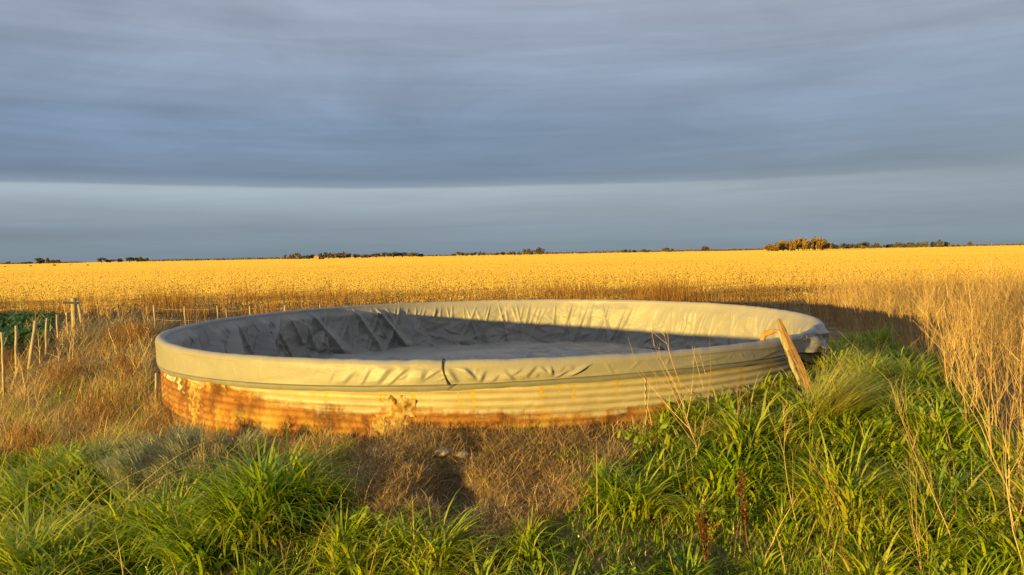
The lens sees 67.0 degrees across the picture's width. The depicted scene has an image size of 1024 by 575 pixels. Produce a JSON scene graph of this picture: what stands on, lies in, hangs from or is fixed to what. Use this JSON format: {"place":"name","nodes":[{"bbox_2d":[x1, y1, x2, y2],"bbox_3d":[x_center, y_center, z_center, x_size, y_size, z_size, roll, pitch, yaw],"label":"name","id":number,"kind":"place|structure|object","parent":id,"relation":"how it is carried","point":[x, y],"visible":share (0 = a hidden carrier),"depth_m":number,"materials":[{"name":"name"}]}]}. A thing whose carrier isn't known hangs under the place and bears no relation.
{"place":"outdoors","nodes":[
{"label":"outdoors","id":0,"kind":"place"},
{"bbox_2d":[0,304,178,456],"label":"dry grass","id":1,"kind":"structure","parent":0,"point":[90,348],"depth_m":12.13,"materials":[{"name":"plant"}]},
{"bbox_2d":[0,245,1023,313],"bbox_3d":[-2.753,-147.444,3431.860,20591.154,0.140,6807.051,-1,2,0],"label":"field","id":2,"kind":"structure","parent":0,"point":[435,280],"depth_m":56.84,"materials":[{"name":"plant"}]},
{"bbox_2d":[34,258,44,263],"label":"tree","id":3,"kind":"object","parent":2,"relation":"on","point":[40,260],"visible":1,"depth_m":1061.63,"materials":[{"name":"green plant"}]},
{"bbox_2d":[97,257,105,262],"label":"tree","id":4,"kind":"object","parent":2,"relation":"on","point":[100,259],"visible":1,"depth_m":984.50,"materials":[{"name":"green plant"}]},
{"bbox_2d":[303,254,313,258],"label":"tree","id":5,"kind":"object","parent":2,"relation":"on","point":[309,257],"visible":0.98,"depth_m":751.50,"materials":[{"name":"green plant"}]},
{"bbox_2d":[323,252,332,258],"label":"tree","id":6,"kind":"object","parent":2,"relation":"on","point":[330,255],"visible":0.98,"depth_m":806.49,"materials":[{"name":"green plant"}]},
{"bbox_2d":[333,253,345,258],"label":"tree","id":7,"kind":"object","parent":2,"relation":"on","point":[338,255],"visible":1,"depth_m":804.46,"materials":[{"name":"green plant"}]},
{"bbox_2d":[371,253,380,257],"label":"tree","id":8,"kind":"object","parent":2,"relation":"on","point":[376,255],"visible":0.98,"depth_m":941.81,"materials":[{"name":"green plant"}]},
{"bbox_2d":[386,252,398,256],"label":"tree","id":9,"kind":"object","parent":2,"relation":"on","point":[392,254],"visible":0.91,"depth_m":957.35,"materials":[{"name":"green plant"}]},
{"bbox_2d":[395,252,406,256],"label":"tree","id":10,"kind":"object","parent":2,"relation":"on","point":[402,254],"visible":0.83,"depth_m":952.57,"materials":[{"name":"green plant"}]},
{"bbox_2d":[405,252,417,256],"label":"tree","id":11,"kind":"object","parent":2,"relation":"on","point":[412,254],"visible":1,"depth_m":930.21,"materials":[{"name":"green plant"}]},
{"bbox_2d":[0,244,1023,263],"bbox_3d":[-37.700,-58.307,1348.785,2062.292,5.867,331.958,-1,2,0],"label":"treeline","id":12,"kind":"object","parent":2,"relation":"on","point":[617,251],"visible":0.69,"depth_m":1484.70,"materials":[{"name":"green plant"}]},
{"bbox_2d":[534,247,544,254],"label":"tree","id":13,"kind":"object","parent":2,"relation":"on","point":[539,250],"visible":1,"depth_m":889.23,"materials":[{"name":"green plant"}]},
{"bbox_2d":[701,246,708,251],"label":"tree","id":14,"kind":"object","parent":2,"relation":"on","point":[705,248],"visible":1,"depth_m":980.44,"materials":[{"name":"green plant"}]},
{"bbox_2d":[763,244,772,249],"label":"tree","id":15,"kind":"object","parent":2,"relation":"on","point":[769,246],"visible":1,"depth_m":547.39,"materials":[{"name":"orange plant"}]},
{"bbox_2d":[772,242,780,250],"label":"tree","id":16,"kind":"object","parent":2,"relation":"on","point":[776,246],"visible":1,"depth_m":545.47,"materials":[{"name":"orange plant"}]},
{"bbox_2d":[779,242,786,250],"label":"tree","id":17,"kind":"object","parent":2,"relation":"on","point":[782,246],"visible":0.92,"depth_m":552.22,"materials":[{"name":"orange plant"}]},
{"bbox_2d":[778,240,788,250],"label":"tree","id":18,"kind":"object","parent":2,"relation":"on","point":[785,247],"visible":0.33,"depth_m":565.56,"materials":[{"name":"orange plant"}]},
{"bbox_2d":[787,242,796,249],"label":"tree","id":19,"kind":"object","parent":2,"relation":"on","point":[791,246],"visible":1,"depth_m":554.28,"materials":[{"name":"orange plant"}]},
{"bbox_2d":[796,237,801,250],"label":"tree","id":20,"kind":"object","parent":2,"relation":"on","point":[799,242],"visible":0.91,"depth_m":566.00,"materials":[{"name":"orange plant"}]},
{"bbox_2d":[800,238,805,248],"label":"tree","id":21,"kind":"object","parent":2,"relation":"on","point":[803,240],"visible":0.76,"depth_m":561.09,"materials":[{"name":"orange plant"}]},
{"bbox_2d":[804,240,813,250],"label":"tree","id":22,"kind":"object","parent":2,"relation":"on","point":[808,244],"visible":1,"depth_m":552.38,"materials":[{"name":"orange plant"}]},
{"bbox_2d":[810,236,816,247],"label":"tree","id":23,"kind":"object","parent":2,"relation":"on","point":[812,240],"visible":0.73,"depth_m":562.01,"materials":[{"name":"orange plant"}]},
{"bbox_2d":[815,239,824,248],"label":"tree","id":24,"kind":"object","parent":2,"relation":"on","point":[820,244],"visible":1,"depth_m":553.18,"materials":[{"name":"orange plant"}]},
{"bbox_2d":[823,243,832,249],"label":"tree","id":25,"kind":"object","parent":2,"relation":"on","point":[828,246],"visible":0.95,"depth_m":560.82,"materials":[{"name":"orange plant"}]},
{"bbox_2d":[827,243,839,248],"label":"tree","id":26,"kind":"object","parent":2,"relation":"on","point":[833,246],"visible":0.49,"depth_m":981.18,"materials":[{"name":"green plant"}]},
{"bbox_2d":[851,243,860,247],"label":"tree","id":27,"kind":"object","parent":2,"relation":"on","point":[858,245],"visible":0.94,"depth_m":996.61,"materials":[{"name":"green plant"}]},
{"bbox_2d":[861,241,869,246],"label":"tree","id":28,"kind":"object","parent":2,"relation":"on","point":[864,243],"visible":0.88,"depth_m":1010.00,"materials":[{"name":"green plant"}]},
{"bbox_2d":[868,243,880,247],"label":"tree","id":29,"kind":"object","parent":2,"relation":"on","point":[875,245],"visible":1,"depth_m":983.54,"materials":[{"name":"green plant"}]},
{"bbox_2d":[894,242,913,247],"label":"tree","id":30,"kind":"object","parent":2,"relation":"on","point":[907,244],"visible":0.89,"depth_m":1011.17,"materials":[{"name":"green plant"}]},
{"bbox_2d":[910,242,919,247],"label":"tree","id":31,"kind":"object","parent":2,"relation":"on","point":[916,245],"visible":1,"depth_m":992.94,"materials":[{"name":"green plant"}]},
{"bbox_2d":[920,241,928,246],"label":"tree","id":32,"kind":"object","parent":2,"relation":"on","point":[923,244],"visible":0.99,"depth_m":981.88,"materials":[{"name":"green plant"}]},
{"bbox_2d":[935,239,943,246],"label":"tree","id":33,"kind":"object","parent":2,"relation":"on","point":[939,242],"visible":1,"depth_m":978.72,"materials":[{"name":"green plant"}]},
{"bbox_2d":[0,256,1023,574],"bbox_3d":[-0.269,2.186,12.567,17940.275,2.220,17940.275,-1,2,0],"label":"ground","id":34,"kind":"structure","parent":0,"point":[456,480],"depth_m":6.91,"materials":[{"name":"plant"}]},
{"bbox_2d":[0,310,55,353],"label":"leafy crop","id":35,"kind":"object","parent":34,"relation":"on","point":[9,322],"visible":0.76,"depth_m":17.68,"materials":[{"name":"green plant"}]},
{"bbox_2d":[0,307,161,414],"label":"bent weeds","id":36,"kind":"object","parent":34,"relation":"on","point":[69,339],"visible":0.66,"depth_m":14.31,"materials":[{"name":"brown plant"}]},
{"bbox_2d":[60,290,130,325],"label":"upright weeds","id":37,"kind":"object","parent":34,"relation":"on","point":[64,307],"visible":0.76,"depth_m":20.68,"materials":[{"name":"brown plant"}]},
{"bbox_2d":[73,428,168,471],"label":"shrub","id":38,"kind":"object","parent":34,"relation":"on","point":[114,444],"visible":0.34,"depth_m":8.30,"materials":[{"name":"grey plant"}]},
{"bbox_2d":[154,373,157,407],"bbox_3d":[-4.731,1.442,10.269,0.078,0.618,0.039,-1,2,0],"label":"wooden stake","id":39,"kind":"object","parent":34,"relation":"on","point":[156,384],"visible":0.65,"depth_m":10.25,"materials":[{"name":"brown wood"}]},
{"bbox_2d":[0,298,320,391],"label":"wire fence","id":40,"kind":"object","parent":34,"relation":"on","point":[74,303],"visible":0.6,"depth_m":14.84,"materials":[{"name":"brown wood"}]},
{"bbox_2d":[84,420,290,497],"bbox_3d":[-3.032,1.589,7.503,2.213,0.654,1.586,-2,3,-23],"label":"shrub","id":41,"kind":"object","parent":34,"relation":"on","point":[177,445],"visible":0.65,"depth_m":7.43,"materials":[{"name":"grey plant"}]},
{"bbox_2d":[193,448,217,476],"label":"dry weed","id":42,"kind":"object","parent":34,"relation":"on","point":[203,459],"visible":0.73,"depth_m":7.14,"materials":[{"name":"beige plant"}]},
{"bbox_2d":[201,422,237,447],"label":"grass tussock","id":43,"kind":"object","parent":34,"relation":"on","point":[219,436],"depth_m":8.22,"materials":[{"name":"plant"}]},
{"bbox_2d":[275,464,372,510],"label":"grass tussock","id":44,"kind":"object","parent":34,"relation":"on","point":[326,488],"depth_m":6.37,"materials":[{"name":"green plant"}]},
{"bbox_2d":[291,431,362,475],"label":"grass tussock","id":45,"kind":"object","parent":34,"relation":"on","point":[331,454],"depth_m":7.12,"materials":[{"name":"green plant"}]},
{"bbox_2d":[432,447,452,456],"bbox_3d":[-0.647,1.521,7.144,0.196,0.091,0.147,-1,2,0],"label":"stone","id":46,"kind":"object","parent":34,"relation":"on","point":[445,452],"visible":0.89,"depth_m":7.09,"materials":[{"name":"grey stone"}]},
{"bbox_2d":[454,450,469,457],"bbox_3d":[-0.459,1.538,7.125,0.148,0.070,0.113,-1,2,0],"label":"stone","id":47,"kind":"object","parent":34,"relation":"on","point":[462,454],"visible":0.86,"depth_m":7.09,"materials":[{"name":"beige stone"}]},
{"bbox_2d":[124,375,811,574],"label":"dry thatch","id":48,"kind":"object","parent":34,"relation":"on","point":[387,450],"visible":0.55,"depth_m":6.96,"materials":[{"name":"brown plant"}]},
{"bbox_2d":[134,368,818,450],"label":"wall foot stalks","id":49,"kind":"object","parent":34,"relation":"on","point":[281,436],"depth_m":7.76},
{"bbox_2d":[186,393,772,533],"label":"green sprigs","id":50,"kind":"object","parent":34,"relation":"on","point":[455,508],"visible":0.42,"depth_m":7.05,"materials":[{"name":"green plant"}]},
{"bbox_2d":[155,299,829,441],"bbox_3d":[-0.288,1.039,12.501,9.930,1.150,9.967,-1,2,0],"label":"water tank","id":51,"kind":"object","parent":34,"relation":"on","point":[544,362],"visible":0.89,"depth_m":8.60,"materials":[{"name":"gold metal"}]},
{"bbox_2d":[0,267,1022,342],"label":"weed belt","id":52,"kind":"object","parent":34,"relation":"on","point":[679,295],"visible":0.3,"depth_m":27.45,"materials":[{"name":"brown plant"}]},
{"bbox_2d":[0,321,1023,574],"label":"green grass","id":53,"kind":"structure","parent":34,"relation":"on","point":[246,513],"depth_m":6.29,"materials":[{"name":"green plant"}]},
{"bbox_2d":[3,435,227,546],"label":"fallen straws","id":54,"kind":"object","parent":53,"relation":"on","point":[103,492],"visible":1,"depth_m":5.00,"materials":[{"name":"beige plant"}]},
{"bbox_2d":[0,343,1023,574],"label":"leafy weeds","id":55,"kind":"object","parent":34,"relation":"on","point":[666,439],"visible":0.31,"depth_m":7.17,"materials":[{"name":"green plant"}]},
{"bbox_2d":[0,315,1023,574],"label":"dead straws","id":56,"kind":"object","parent":34,"relation":"on","point":[876,341],"visible":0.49,"depth_m":6.44,"materials":[{"name":"beige plant"}]},
{"bbox_2d":[0,268,1023,325],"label":"tall weeds","id":57,"kind":"object","parent":34,"relation":"on","point":[328,290],"visible":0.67,"depth_m":26.33,"materials":[{"name":"beige plant"}]},
{"bbox_2d":[562,469,672,519],"bbox_3d":[0.886,1.692,6.435,1.012,0.350,0.831,-1,2,0],"label":"grass tussock","id":58,"kind":"object","parent":34,"relation":"on","point":[617,503],"depth_m":6.34,"materials":[{"name":"green plant"}]},
{"bbox_2d":[629,320,710,465],"bbox_3d":[1.453,0.961,7.023,1.074,1.427,0.430,-2,3,-19],"label":"dry weed","id":59,"kind":"object","parent":34,"relation":"on","point":[678,392],"visible":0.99,"depth_m":6.94,"materials":[{"name":"beige plant"}]},
{"bbox_2d":[695,495,718,564],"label":"dock plant","id":60,"kind":"object","parent":34,"relation":"on","point":[702,527],"visible":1,"depth_m":5.81,"materials":[{"name":"brown plant"}]},
{"bbox_2d":[732,470,749,550],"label":"dock plant","id":61,"kind":"object","parent":34,"relation":"on","point":[743,510],"visible":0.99,"depth_m":6.10,"materials":[{"name":"brown plant"}]},
{"bbox_2d":[736,379,749,417],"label":"dry weed","id":62,"kind":"object","parent":34,"relation":"on","point":[739,401],"visible":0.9,"depth_m":7.40,"materials":[{"name":"beige plant"}]},
{"bbox_2d":[717,402,801,436],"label":"grass tussock","id":63,"kind":"object","parent":34,"relation":"on","point":[754,423],"depth_m":7.33,"materials":[{"name":"green plant"}]},
{"bbox_2d":[764,398,804,534],"bbox_3d":[2.178,1.426,6.159,0.325,1.133,0.145,0,3,14],"label":"dry weed","id":64,"kind":"object","parent":34,"relation":"on","point":[791,450],"visible":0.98,"depth_m":6.17,"materials":[{"name":"plant"}]},
{"bbox_2d":[769,489,811,548],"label":"dry weed","id":65,"kind":"object","parent":34,"relation":"on","point":[784,517],"visible":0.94,"depth_m":6.11,"materials":[{"name":"plant"}]},
{"bbox_2d":[777,318,811,398],"bbox_3d":[3.171,0.811,8.615,0.087,1.002,0.037,-14,-16,-18],"label":"wooden plank","id":66,"kind":"object","parent":34,"relation":"on","point":[790,345],"visible":0.77,"depth_m":8.62,"materials":[{"name":"brown wood"}]},
{"bbox_2d":[806,404,826,511],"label":"dry weed","id":67,"kind":"object","parent":34,"relation":"on","point":[809,444],"visible":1,"depth_m":6.38,"materials":[{"name":"beige plant"}]},
{"bbox_2d":[788,454,849,573],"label":"dry weed","id":68,"kind":"object","parent":34,"relation":"on","point":[830,510],"visible":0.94,"depth_m":5.65,"materials":[{"name":"plant"}]},
{"bbox_2d":[802,334,837,361],"bbox_3d":[3.840,0.845,9.291,1.080,0.651,0.186,-3,3,-37],"label":"wild oat","id":69,"kind":"object","parent":34,"relation":"on","point":[819,345],"visible":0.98,"depth_m":9.09,"materials":[{"name":"plant"}]},
{"bbox_2d":[818,460,884,566],"bbox_3d":[2.435,1.673,5.530,0.526,0.912,0.191,-1,2,0],"label":"dry weed","id":70,"kind":"object","parent":34,"relation":"on","point":[846,504],"visible":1,"depth_m":5.55,"materials":[{"name":"plant"}]},
{"bbox_2d":[843,295,859,333],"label":"dry weed","id":71,"kind":"object","parent":34,"relation":"on","point":[855,317],"visible":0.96,"depth_m":14.27,"materials":[{"name":"plant"}]},
{"bbox_2d":[777,349,926,429],"bbox_3d":[3.276,0.971,7.495,1.371,0.801,1.728,-1,2,0],"label":"grass tussock","id":72,"kind":"object","parent":34,"relation":"on","point":[831,394],"depth_m":7.53,"materials":[{"name":"green plant"}]},
{"bbox_2d":[878,287,906,344],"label":"dry weed","id":73,"kind":"object","parent":34,"relation":"on","point":[890,309],"visible":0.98,"depth_m":13.46,"materials":[{"name":"beige plant"}]},
{"bbox_2d":[850,424,954,571],"bbox_3d":[2.745,1.512,5.420,0.710,1.187,0.327,1,3,35],"label":"dry weed","id":74,"kind":"object","parent":34,"relation":"on","point":[912,517],"visible":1,"depth_m":5.35,"materials":[{"name":"plant"}]},
{"bbox_2d":[798,288,1023,573],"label":"dry undergrowth","id":75,"kind":"object","parent":34,"relation":"on","point":[910,340],"visible":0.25,"depth_m":11.67,"materials":[{"name":"plant"}]},
{"bbox_2d":[804,243,1023,565],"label":"dry weed stand","id":76,"kind":"object","parent":34,"relation":"on","point":[991,300],"visible":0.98,"depth_m":12.78,"materials":[{"name":"beige plant"}]},
{"bbox_2d":[868,360,959,558],"bbox_3d":[2.812,1.134,5.608,0.408,1.642,0.739,-3,3,-34],"label":"dry weed","id":77,"kind":"object","parent":34,"relation":"on","point":[897,401],"visible":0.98,"depth_m":5.50,"materials":[{"name":"beige plant"}]},
{"bbox_2d":[918,303,957,389],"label":"dry weed","id":78,"kind":"object","parent":34,"relation":"on","point":[940,342],"visible":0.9,"depth_m":8.07,"materials":[{"name":"beige plant"}]},
{"bbox_2d":[927,312,1023,516],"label":"dry weed","id":79,"kind":"object","parent":34,"relation":"on","point":[987,424],"visible":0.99,"depth_m":5.54,"materials":[{"name":"beige plant"}]},
{"bbox_2d":[0,0,1023,262],"label":"sky","id":80,"kind":"structure","parent":0,"point":[155,130],"materials":[{"name":"grey"}]}
]}

